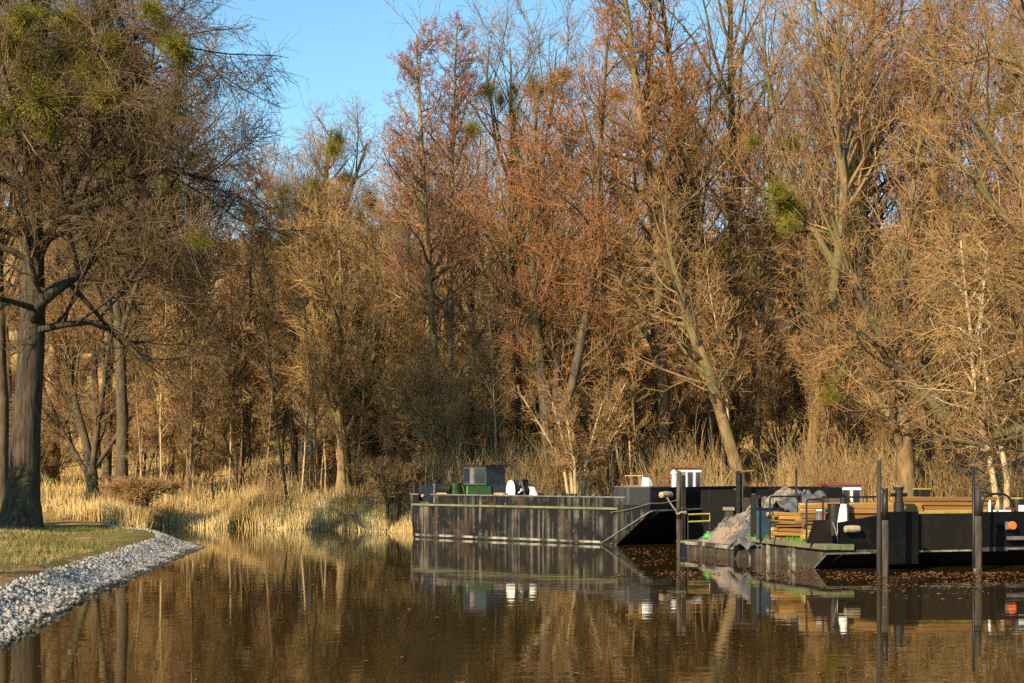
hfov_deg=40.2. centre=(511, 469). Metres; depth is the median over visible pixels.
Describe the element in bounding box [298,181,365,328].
woodland tree
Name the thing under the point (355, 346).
shrub
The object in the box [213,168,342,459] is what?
woodland tree
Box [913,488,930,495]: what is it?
tool box
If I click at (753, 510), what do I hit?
mooring post
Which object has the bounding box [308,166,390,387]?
woodland tree
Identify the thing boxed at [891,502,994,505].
plank
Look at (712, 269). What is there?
shrub
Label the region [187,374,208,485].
sapling
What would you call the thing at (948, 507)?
plank
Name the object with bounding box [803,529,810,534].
plank
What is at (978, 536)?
mooring pile
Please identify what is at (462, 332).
sapling
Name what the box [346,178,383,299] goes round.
woodland tree
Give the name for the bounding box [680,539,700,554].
mooring float
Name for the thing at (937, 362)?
shrub
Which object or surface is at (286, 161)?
woodland tree
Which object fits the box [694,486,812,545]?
rubble heap
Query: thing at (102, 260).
woodland tree
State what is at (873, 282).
woodland tree
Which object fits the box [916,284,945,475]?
sapling
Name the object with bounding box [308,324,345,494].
sapling
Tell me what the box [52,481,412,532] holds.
reed bed
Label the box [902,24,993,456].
woodland tree
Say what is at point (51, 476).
bare tree
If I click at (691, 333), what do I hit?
leaning tree
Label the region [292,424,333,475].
shrub
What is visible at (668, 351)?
sapling
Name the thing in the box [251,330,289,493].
sapling
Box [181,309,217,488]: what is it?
sapling
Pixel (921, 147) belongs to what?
woodland tree
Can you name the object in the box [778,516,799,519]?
plank
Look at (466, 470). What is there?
window
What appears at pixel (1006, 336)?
woodland tree
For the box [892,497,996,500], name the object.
plank
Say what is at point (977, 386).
sapling
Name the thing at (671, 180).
woodland tree
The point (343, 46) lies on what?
sky
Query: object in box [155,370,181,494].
sapling
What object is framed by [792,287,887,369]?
shrub
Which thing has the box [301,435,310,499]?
notice board
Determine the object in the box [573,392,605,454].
shrub
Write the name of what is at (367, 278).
woodland tree
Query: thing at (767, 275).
woodland tree
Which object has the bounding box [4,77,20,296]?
woodland tree
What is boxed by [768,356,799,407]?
shrub
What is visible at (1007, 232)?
shrub
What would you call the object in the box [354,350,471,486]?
shrub
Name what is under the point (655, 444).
shrub
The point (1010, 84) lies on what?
woodland tree
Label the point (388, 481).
bramble bush
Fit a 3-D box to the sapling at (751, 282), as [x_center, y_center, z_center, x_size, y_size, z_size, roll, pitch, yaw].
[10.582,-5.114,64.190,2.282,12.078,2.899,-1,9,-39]
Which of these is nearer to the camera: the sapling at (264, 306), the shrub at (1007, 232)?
the sapling at (264, 306)
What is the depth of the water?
20.88 m
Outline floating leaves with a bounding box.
[36,548,1023,680]
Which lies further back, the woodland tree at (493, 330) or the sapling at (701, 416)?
the woodland tree at (493, 330)
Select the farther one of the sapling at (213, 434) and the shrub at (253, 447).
the shrub at (253, 447)
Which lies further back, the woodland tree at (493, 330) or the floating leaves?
the woodland tree at (493, 330)
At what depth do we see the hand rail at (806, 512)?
31.90 m
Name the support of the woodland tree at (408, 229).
on the ground at (118, 538)
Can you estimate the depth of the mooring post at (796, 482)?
35.47 m
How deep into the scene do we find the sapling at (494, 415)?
55.81 m
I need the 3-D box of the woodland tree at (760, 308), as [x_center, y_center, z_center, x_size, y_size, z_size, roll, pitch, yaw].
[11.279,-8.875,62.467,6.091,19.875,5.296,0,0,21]
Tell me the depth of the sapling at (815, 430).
53.86 m
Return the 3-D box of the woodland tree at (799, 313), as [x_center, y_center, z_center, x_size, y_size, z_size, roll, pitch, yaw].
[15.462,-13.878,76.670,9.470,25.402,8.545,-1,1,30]
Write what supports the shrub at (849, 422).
on the ground at (118, 538)
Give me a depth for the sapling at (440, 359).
59.49 m
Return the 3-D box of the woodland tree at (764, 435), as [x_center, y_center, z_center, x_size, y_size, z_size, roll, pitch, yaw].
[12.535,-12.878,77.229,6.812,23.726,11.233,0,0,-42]
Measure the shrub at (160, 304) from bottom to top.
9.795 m
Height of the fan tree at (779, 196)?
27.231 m
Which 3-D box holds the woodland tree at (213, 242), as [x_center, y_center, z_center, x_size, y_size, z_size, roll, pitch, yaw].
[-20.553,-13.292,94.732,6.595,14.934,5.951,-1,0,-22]
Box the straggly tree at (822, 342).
[762,226,894,481]
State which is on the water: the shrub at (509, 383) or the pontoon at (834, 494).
the pontoon at (834, 494)
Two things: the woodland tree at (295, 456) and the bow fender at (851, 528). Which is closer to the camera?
the bow fender at (851, 528)
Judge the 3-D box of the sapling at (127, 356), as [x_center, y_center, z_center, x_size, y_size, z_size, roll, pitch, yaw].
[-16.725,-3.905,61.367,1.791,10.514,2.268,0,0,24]
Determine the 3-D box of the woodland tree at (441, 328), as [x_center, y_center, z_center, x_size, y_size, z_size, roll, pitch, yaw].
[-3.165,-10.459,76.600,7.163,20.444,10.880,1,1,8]
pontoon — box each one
[689,489,735,539]
[743,486,841,511]
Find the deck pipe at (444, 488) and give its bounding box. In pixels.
[437,484,451,493]
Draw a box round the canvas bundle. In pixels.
[642,476,652,486]
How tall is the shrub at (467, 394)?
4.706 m
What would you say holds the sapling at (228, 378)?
on the ground at (118, 538)
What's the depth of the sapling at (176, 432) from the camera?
58.01 m
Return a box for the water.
[0,527,1023,682]
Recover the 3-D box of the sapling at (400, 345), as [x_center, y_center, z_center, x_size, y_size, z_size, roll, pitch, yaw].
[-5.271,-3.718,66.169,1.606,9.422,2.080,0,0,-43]
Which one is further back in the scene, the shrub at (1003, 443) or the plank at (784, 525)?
the shrub at (1003, 443)
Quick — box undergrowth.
[149,408,1023,516]
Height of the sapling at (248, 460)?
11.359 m
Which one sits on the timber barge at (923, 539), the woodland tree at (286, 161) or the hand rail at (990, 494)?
the hand rail at (990, 494)
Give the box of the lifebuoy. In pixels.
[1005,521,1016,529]
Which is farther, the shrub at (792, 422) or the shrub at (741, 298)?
the shrub at (741, 298)
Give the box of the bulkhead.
[755,508,784,538]
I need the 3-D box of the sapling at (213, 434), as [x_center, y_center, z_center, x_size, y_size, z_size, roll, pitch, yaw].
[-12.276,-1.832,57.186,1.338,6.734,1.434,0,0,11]
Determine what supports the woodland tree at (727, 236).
on the ground at (118, 538)
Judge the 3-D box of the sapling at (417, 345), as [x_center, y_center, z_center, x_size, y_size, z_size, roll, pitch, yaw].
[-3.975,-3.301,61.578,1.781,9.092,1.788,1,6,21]
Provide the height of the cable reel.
0.685 m
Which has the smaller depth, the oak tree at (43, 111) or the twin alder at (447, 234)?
the oak tree at (43, 111)
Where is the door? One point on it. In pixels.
(471, 469)
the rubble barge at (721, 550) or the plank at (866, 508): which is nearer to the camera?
the plank at (866, 508)
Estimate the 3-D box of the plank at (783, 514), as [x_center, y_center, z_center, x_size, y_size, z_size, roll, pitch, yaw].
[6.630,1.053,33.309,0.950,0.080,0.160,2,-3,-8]
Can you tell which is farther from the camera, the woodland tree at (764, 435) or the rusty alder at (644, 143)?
the woodland tree at (764, 435)
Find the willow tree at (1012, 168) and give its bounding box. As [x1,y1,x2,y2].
[853,0,1023,342]
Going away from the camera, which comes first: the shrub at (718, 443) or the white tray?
the white tray
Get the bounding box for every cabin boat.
[671,462,704,486]
[817,478,864,502]
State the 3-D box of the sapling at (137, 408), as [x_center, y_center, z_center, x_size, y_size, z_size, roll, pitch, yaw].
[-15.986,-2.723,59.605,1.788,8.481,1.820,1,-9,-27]
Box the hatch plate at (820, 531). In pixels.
[807,520,832,542]
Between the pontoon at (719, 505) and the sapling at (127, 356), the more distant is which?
the sapling at (127, 356)
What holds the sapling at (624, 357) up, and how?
on the ground at (118, 538)
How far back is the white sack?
32.02 m
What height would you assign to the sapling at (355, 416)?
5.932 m
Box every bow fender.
[659,491,672,497]
[844,525,860,532]
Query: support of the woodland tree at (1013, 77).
on the ground at (118, 538)
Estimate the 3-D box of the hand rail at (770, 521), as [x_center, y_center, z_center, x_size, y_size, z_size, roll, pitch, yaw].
[6.480,1.127,33.165,0.855,1.046,0.044,0,0,-16]
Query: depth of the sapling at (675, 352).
60.27 m
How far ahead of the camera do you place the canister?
32.12 m
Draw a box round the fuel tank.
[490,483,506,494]
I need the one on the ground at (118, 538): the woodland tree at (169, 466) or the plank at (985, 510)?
the woodland tree at (169, 466)
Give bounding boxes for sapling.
[103,345,140,447]
[105,266,150,420]
[114,317,155,477]
[122,374,154,478]
[125,274,184,504]
[128,354,157,477]
[129,292,164,461]
[139,283,182,499]
[145,381,169,479]
[148,317,183,488]
[155,340,198,501]
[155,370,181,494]
[160,224,211,495]
[161,360,189,479]
[164,270,217,493]
[165,346,202,494]
[173,245,215,485]
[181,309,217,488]
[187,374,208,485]
[193,291,227,488]
[193,325,238,493]
[196,346,228,501]
[203,219,260,495]
[211,304,256,488]
[219,361,245,489]
[221,334,248,496]
[227,315,261,487]
[233,311,272,487]
[235,206,302,501]
[239,255,283,485]
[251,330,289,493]
[255,338,286,483]
[270,255,305,496]
[271,352,292,463]
[288,336,331,495]
[289,249,328,494]
[292,290,335,494]
[292,349,329,478]
[298,286,334,484]
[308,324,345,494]
[312,358,335,492]
[313,302,347,463]
[318,318,362,489]
[342,364,358,442]
[343,251,393,491]
[344,364,365,478]
[353,257,411,485]
[367,331,402,461]
[367,334,390,409]
[377,366,399,463]
[379,369,410,465]
[384,292,411,467]
[388,322,420,465]
[396,279,426,473]
[398,285,432,482]
[402,293,431,484]
[428,210,481,460]
[439,356,456,445]
[446,302,496,461]
[459,369,475,462]
[460,319,500,464]
[464,312,502,466]
[469,274,519,466]
[477,342,506,464]
[490,365,506,454]
[502,320,542,451]
[507,341,529,453]
[522,309,557,412]
[534,262,576,409]
[559,360,578,458]
[563,269,597,490]
[574,271,635,446]
[579,276,626,493]
[583,269,634,485]
[587,315,622,485]
[588,329,616,487]
[601,292,648,474]
[606,256,646,485]
[611,282,654,474]
[625,356,655,461]
[638,274,682,479]
[646,342,685,472]
[675,255,724,485]
[677,264,718,480]
[685,217,751,421]
[692,247,738,484]
[715,229,772,483]
[725,317,763,446]
[747,327,782,481]
[754,299,795,485]
[767,344,796,471]
[787,310,817,458]
[793,249,838,460]
[800,357,836,485]
[807,336,823,426]
[816,321,858,458]
[850,305,879,477]
[856,257,905,481]
[911,331,938,487]
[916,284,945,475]
[931,310,959,394]
[960,198,1005,496]
[961,312,993,493]
[998,311,1023,470]
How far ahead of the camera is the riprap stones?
28.02 m
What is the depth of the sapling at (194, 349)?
58.76 m
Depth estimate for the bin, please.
32.79 m
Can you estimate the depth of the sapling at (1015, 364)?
64.98 m
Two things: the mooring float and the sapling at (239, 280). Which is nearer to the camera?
the mooring float
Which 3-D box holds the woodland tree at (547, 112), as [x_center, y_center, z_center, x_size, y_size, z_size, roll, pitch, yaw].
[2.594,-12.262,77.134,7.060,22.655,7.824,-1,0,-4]
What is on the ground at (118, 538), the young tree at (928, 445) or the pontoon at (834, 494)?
the young tree at (928, 445)
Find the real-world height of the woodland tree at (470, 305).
19.305 m
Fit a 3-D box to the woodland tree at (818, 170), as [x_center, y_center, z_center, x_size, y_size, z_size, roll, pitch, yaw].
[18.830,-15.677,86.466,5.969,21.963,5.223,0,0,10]
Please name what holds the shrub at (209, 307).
on the ground at (118, 538)
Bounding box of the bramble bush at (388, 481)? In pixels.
[346,449,438,529]
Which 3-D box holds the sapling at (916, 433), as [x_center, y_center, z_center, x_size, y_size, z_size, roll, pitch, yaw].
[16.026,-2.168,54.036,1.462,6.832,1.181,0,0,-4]
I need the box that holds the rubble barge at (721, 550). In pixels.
[685,540,748,558]
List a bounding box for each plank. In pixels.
[771,512,799,515]
[771,527,796,530]
[771,532,802,535]
[773,520,801,524]
[775,524,801,527]
[775,536,799,539]
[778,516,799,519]
[778,528,800,531]
[794,519,853,523]
[798,503,921,508]
[798,509,922,513]
[801,514,876,518]
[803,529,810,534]
[849,508,891,508]
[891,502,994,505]
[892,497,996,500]
[892,501,995,504]
[892,506,994,509]
[923,509,995,511]
[925,505,971,505]
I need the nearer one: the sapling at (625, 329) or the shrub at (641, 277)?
the sapling at (625, 329)
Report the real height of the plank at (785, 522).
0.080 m
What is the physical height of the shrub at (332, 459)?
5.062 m
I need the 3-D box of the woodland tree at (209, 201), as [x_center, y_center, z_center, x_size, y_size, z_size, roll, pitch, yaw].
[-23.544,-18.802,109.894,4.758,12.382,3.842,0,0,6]
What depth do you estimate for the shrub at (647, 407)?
56.68 m
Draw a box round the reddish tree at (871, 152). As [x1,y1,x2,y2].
[763,0,979,470]
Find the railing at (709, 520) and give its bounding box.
[687,513,710,539]
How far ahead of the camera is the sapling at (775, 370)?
62.96 m
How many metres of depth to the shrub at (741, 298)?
95.19 m
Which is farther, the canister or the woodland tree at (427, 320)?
the woodland tree at (427, 320)
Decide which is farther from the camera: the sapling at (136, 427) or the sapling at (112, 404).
the sapling at (112, 404)
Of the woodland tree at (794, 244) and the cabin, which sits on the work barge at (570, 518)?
the cabin
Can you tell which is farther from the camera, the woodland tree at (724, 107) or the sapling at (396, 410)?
the woodland tree at (724, 107)
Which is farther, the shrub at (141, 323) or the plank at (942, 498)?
the shrub at (141, 323)
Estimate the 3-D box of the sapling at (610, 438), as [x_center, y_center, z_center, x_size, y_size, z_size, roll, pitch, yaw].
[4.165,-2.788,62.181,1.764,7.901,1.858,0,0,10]
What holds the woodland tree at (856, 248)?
on the ground at (118, 538)
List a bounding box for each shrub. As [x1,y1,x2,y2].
[7,287,20,353]
[9,390,73,473]
[11,356,45,393]
[17,259,105,371]
[40,428,78,486]
[44,346,99,419]
[68,382,115,441]
[93,389,184,476]
[98,473,189,515]
[128,309,149,338]
[128,394,167,446]
[136,252,211,366]
[145,261,229,342]
[156,405,238,495]
[175,327,231,442]
[195,366,280,478]
[196,298,270,372]
[226,344,288,431]
[258,327,299,388]
[268,389,305,439]
[271,285,352,358]
[287,384,368,492]
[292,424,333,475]
[329,398,399,495]
[342,309,399,361]
[349,383,394,465]
[351,375,442,463]
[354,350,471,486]
[371,329,503,483]
[413,271,486,366]
[433,415,503,470]
[454,356,501,430]
[461,274,599,403]
[475,229,550,363]
[477,326,577,446]
[497,375,584,473]
[543,331,618,423]
[552,253,652,337]
[565,295,733,479]
[565,332,679,485]
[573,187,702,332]
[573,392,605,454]
[593,329,696,398]
[595,389,697,468]
[613,229,709,342]
[641,226,747,340]
[649,321,782,479]
[670,395,729,468]
[710,279,771,326]
[711,210,821,337]
[717,310,798,412]
[720,305,851,463]
[755,215,842,332]
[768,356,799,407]
[782,299,941,477]
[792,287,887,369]
[793,376,856,464]
[801,191,913,309]
[807,384,916,487]
[842,311,944,478]
[851,347,922,454]
[881,176,1004,316]
[884,274,997,493]
[901,230,998,345]
[955,363,1023,476]
[974,181,1023,269]
[977,401,1021,470]
[990,251,1023,340]
[990,338,1019,405]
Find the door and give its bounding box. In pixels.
[470,468,473,483]
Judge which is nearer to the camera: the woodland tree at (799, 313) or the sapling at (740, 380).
the sapling at (740, 380)
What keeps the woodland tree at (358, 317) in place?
on the ground at (118, 538)
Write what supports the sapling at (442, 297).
on the ground at (118, 538)
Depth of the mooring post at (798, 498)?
33.35 m
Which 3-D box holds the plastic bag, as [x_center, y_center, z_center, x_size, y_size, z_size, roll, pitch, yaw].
[5.152,1.720,36.800,0.260,0.220,0.260,0,0,-17]
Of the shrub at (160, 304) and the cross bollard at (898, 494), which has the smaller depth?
the cross bollard at (898, 494)
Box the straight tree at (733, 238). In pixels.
[641,0,831,483]
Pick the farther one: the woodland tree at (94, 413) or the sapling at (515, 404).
the woodland tree at (94, 413)
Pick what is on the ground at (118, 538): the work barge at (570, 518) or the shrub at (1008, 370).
the shrub at (1008, 370)
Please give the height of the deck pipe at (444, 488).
0.570 m
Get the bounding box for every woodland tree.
[0,40,100,466]
[1,1,79,414]
[2,0,100,461]
[3,56,209,492]
[4,46,201,362]
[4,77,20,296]
[4,133,49,267]
[6,132,88,282]
[50,14,145,468]
[55,133,228,403]
[79,75,326,489]
[82,61,281,455]
[86,67,167,457]
[174,158,256,418]
[181,176,238,373]
[195,123,400,496]
[199,164,294,477]
[200,163,299,490]
[203,154,232,284]
[213,144,358,483]
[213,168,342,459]
[214,239,294,423]
[256,133,405,458]
[288,174,384,359]
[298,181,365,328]
[307,115,497,482]
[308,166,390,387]
[314,215,397,361]
[334,176,446,362]
[336,118,492,464]
[343,84,554,466]
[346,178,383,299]
[358,155,439,350]
[364,193,501,400]
[377,146,474,364]
[382,125,558,464]
[386,96,521,365]
[419,101,570,450]
[439,138,503,304]
[447,190,547,338]
[476,98,645,468]
[477,128,558,353]
[501,43,620,361]
[507,147,595,388]
[509,22,744,477]
[526,80,630,451]
[541,6,812,462]
[546,36,752,442]
[552,68,669,295]
[573,140,639,347]
[576,87,712,252]
[621,77,682,342]
[631,62,757,438]
[639,42,756,453]
[650,112,737,391]
[669,0,918,474]
[675,22,820,447]
[687,72,793,468]
[702,86,780,325]
[705,76,746,226]
[708,88,820,392]
[710,46,830,485]
[716,84,822,205]
[733,2,847,440]
[765,14,897,475]
[766,0,975,435]
[770,0,972,452]
[777,48,845,346]
[780,56,833,329]
[807,71,844,262]
[844,62,901,296]
[860,9,995,478]
[866,18,899,269]
[871,32,980,312]
[874,19,986,333]
[884,0,1000,333]
[895,0,1023,361]
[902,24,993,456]
[911,0,1023,476]
[939,11,989,222]
[951,1,1023,264]
[951,57,1023,363]
[953,0,1022,277]
[982,9,1023,202]
[997,16,1022,143]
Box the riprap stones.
[0,523,204,643]
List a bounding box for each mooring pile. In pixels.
[876,460,881,574]
[882,488,888,575]
[972,466,974,569]
[974,486,981,570]
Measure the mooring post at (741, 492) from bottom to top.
2.955 m
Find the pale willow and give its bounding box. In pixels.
[867,213,1023,509]
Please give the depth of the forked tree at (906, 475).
49.70 m
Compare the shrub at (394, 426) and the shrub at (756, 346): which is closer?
the shrub at (394, 426)
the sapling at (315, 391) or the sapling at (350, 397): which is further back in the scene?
the sapling at (315, 391)
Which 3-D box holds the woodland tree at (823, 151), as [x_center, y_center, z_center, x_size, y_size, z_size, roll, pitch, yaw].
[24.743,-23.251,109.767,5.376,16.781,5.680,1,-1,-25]
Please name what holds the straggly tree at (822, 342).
on the ground at (118, 538)
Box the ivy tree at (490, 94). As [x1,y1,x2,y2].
[385,0,621,474]
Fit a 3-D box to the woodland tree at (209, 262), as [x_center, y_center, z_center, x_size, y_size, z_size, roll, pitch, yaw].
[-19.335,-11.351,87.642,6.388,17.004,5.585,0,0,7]
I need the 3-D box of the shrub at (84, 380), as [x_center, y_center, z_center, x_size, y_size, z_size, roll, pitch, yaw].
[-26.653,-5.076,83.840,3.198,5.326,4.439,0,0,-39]
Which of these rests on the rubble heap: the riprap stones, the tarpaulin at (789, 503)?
the tarpaulin at (789, 503)
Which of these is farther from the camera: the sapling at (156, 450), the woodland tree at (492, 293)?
the woodland tree at (492, 293)
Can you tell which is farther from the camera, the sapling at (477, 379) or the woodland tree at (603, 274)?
the woodland tree at (603, 274)
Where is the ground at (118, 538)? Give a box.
[0,228,1023,600]
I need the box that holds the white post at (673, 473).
[661,470,676,486]
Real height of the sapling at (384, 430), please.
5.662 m
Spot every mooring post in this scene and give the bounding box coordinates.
[676,471,680,552]
[681,472,685,539]
[736,471,739,513]
[740,473,742,512]
[751,493,756,559]
[757,495,761,507]
[795,468,796,498]
[797,493,801,532]
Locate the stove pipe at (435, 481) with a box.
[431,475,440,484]
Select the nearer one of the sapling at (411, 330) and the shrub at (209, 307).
the sapling at (411, 330)
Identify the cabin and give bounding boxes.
[462,465,506,494]
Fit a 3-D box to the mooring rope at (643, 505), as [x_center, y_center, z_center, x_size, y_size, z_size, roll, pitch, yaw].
[4.014,1.029,39.788,0.717,0.456,4.209,0,0,-21]
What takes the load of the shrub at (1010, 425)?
on the ground at (118, 538)
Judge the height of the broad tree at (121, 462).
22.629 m
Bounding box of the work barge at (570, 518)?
[410,486,735,544]
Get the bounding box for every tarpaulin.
[726,510,779,549]
[768,490,826,512]
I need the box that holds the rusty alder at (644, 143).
[540,0,766,483]
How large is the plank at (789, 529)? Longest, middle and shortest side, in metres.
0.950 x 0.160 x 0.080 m
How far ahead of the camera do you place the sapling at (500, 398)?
65.72 m
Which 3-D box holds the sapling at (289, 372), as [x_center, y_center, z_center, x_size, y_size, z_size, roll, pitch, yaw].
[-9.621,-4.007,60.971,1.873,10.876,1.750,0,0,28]
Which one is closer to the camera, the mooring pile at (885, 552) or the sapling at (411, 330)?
the mooring pile at (885, 552)
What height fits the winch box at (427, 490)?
0.610 m
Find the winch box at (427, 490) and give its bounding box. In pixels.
[421,484,439,502]
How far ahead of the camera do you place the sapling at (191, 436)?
57.83 m
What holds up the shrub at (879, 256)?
on the ground at (118, 538)
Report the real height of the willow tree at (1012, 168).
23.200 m
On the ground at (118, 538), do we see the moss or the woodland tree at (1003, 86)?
the woodland tree at (1003, 86)
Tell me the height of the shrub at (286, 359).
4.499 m
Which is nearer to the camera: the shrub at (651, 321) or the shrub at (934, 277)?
the shrub at (934, 277)
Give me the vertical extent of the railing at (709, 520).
0.736 m
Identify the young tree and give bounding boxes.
[890,90,981,496]
[920,147,995,496]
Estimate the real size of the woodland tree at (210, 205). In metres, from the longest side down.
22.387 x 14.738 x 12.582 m
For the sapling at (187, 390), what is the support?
on the ground at (118, 538)
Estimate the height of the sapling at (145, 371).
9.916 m
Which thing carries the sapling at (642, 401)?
on the ground at (118, 538)
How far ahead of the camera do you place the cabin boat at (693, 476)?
47.78 m
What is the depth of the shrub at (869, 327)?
66.89 m
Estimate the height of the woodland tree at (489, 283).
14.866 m
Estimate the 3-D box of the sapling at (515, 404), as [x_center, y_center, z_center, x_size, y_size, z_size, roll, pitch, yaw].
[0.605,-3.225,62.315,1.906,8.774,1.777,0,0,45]
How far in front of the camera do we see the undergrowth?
53.05 m
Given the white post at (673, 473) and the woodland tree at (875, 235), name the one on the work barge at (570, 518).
the white post at (673, 473)
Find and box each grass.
[0,515,150,576]
[12,327,1023,516]
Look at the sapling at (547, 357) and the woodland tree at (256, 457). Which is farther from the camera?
the woodland tree at (256, 457)
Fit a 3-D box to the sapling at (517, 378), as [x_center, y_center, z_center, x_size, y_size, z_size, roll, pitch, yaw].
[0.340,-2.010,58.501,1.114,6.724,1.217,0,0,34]
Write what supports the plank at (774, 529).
on the plank
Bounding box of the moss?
[746,533,807,541]
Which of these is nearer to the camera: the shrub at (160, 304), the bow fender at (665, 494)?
the bow fender at (665, 494)
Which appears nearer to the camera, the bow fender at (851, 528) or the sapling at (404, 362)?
the bow fender at (851, 528)
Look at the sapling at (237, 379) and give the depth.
60.56 m
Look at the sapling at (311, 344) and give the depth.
56.94 m
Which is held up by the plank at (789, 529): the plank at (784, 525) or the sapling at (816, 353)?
the plank at (784, 525)
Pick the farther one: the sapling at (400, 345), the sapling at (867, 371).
the sapling at (400, 345)
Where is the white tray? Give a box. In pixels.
[993,507,1014,511]
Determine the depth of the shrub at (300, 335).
95.34 m
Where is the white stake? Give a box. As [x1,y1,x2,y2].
[988,500,990,511]
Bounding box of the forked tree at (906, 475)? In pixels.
[801,93,1019,496]
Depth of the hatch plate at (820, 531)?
31.48 m
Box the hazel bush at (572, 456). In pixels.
[506,376,634,493]
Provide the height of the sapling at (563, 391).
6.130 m
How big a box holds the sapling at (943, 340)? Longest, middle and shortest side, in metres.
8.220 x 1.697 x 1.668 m
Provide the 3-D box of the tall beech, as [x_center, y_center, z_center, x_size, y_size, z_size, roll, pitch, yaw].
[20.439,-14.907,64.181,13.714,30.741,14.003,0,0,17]
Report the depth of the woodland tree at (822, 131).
62.37 m
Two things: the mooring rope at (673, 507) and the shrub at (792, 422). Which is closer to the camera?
the mooring rope at (673, 507)
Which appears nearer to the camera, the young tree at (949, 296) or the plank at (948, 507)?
the plank at (948, 507)
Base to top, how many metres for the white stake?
0.970 m
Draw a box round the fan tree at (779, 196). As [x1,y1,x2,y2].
[650,0,961,482]
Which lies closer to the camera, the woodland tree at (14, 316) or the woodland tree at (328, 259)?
the woodland tree at (14, 316)
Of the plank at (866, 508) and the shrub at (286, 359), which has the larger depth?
the shrub at (286, 359)
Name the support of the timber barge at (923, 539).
on the water
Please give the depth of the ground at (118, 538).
74.63 m
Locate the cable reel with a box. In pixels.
[506,480,528,494]
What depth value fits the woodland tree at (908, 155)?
96.74 m
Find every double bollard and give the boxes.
[409,483,423,500]
[625,475,647,486]
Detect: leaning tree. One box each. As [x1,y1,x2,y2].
[589,164,774,485]
[781,181,1023,509]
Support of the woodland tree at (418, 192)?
on the ground at (118, 538)
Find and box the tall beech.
[806,0,1023,477]
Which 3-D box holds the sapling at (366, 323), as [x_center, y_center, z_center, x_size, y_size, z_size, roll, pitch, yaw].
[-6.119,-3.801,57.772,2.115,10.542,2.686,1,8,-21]
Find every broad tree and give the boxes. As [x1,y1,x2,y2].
[0,0,266,504]
[4,211,218,500]
[254,173,468,496]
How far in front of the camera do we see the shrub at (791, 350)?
60.35 m
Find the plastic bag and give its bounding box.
[703,531,710,538]
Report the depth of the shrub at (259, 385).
82.93 m
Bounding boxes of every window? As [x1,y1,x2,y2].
[464,468,468,482]
[475,468,484,482]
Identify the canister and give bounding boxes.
[815,509,821,519]
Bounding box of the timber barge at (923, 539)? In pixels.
[746,511,1023,568]
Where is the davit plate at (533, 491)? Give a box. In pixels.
[529,487,537,494]
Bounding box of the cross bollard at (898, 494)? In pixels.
[890,485,907,511]
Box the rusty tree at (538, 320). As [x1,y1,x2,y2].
[428,1,686,492]
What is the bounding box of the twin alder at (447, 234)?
[353,8,503,481]
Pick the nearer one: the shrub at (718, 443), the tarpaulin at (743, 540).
the tarpaulin at (743, 540)
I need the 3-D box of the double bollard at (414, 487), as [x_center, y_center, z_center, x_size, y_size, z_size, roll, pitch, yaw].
[-3.165,0.730,47.139,0.600,0.600,0.240,0,0,39]
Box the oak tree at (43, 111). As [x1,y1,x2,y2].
[0,0,332,528]
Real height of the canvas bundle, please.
0.310 m
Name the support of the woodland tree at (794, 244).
on the ground at (118, 538)
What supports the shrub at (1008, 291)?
on the ground at (118, 538)
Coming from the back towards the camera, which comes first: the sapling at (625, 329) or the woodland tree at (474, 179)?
the woodland tree at (474, 179)
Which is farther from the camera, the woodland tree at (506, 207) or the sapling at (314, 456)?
the woodland tree at (506, 207)
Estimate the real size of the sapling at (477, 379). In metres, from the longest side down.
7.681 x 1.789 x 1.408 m
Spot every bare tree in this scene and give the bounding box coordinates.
[0,1,107,509]
[1,34,154,487]
[609,0,828,485]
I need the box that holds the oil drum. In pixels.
[449,482,461,493]
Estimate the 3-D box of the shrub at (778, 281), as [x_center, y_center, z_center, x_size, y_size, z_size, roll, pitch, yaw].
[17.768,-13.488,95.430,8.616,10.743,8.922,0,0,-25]
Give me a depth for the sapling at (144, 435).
61.84 m
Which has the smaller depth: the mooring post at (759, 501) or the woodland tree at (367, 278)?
the mooring post at (759, 501)
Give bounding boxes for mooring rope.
[613,500,675,511]
[666,497,679,514]
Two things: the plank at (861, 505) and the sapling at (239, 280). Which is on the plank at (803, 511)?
the plank at (861, 505)
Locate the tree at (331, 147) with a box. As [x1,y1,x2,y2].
[214,89,400,469]
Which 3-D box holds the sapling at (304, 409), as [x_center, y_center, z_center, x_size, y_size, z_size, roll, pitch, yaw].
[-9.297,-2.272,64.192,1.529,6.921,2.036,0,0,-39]
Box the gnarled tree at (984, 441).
[897,191,1023,498]
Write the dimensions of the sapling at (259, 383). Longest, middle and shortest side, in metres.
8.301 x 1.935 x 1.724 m
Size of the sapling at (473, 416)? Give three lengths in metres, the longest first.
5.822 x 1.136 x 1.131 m
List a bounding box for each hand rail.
[769,495,801,539]
[806,498,823,542]
[847,496,876,520]
[981,493,1012,511]
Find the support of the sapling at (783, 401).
on the ground at (118, 538)
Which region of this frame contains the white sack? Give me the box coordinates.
[837,497,846,541]
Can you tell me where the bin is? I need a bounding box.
[1011,497,1023,510]
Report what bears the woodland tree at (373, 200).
on the ground at (118, 538)
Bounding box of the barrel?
[827,503,840,542]
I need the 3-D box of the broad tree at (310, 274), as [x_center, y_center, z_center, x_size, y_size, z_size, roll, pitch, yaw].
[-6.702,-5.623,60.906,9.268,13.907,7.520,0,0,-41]
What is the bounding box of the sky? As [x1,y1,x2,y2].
[1,0,1023,240]

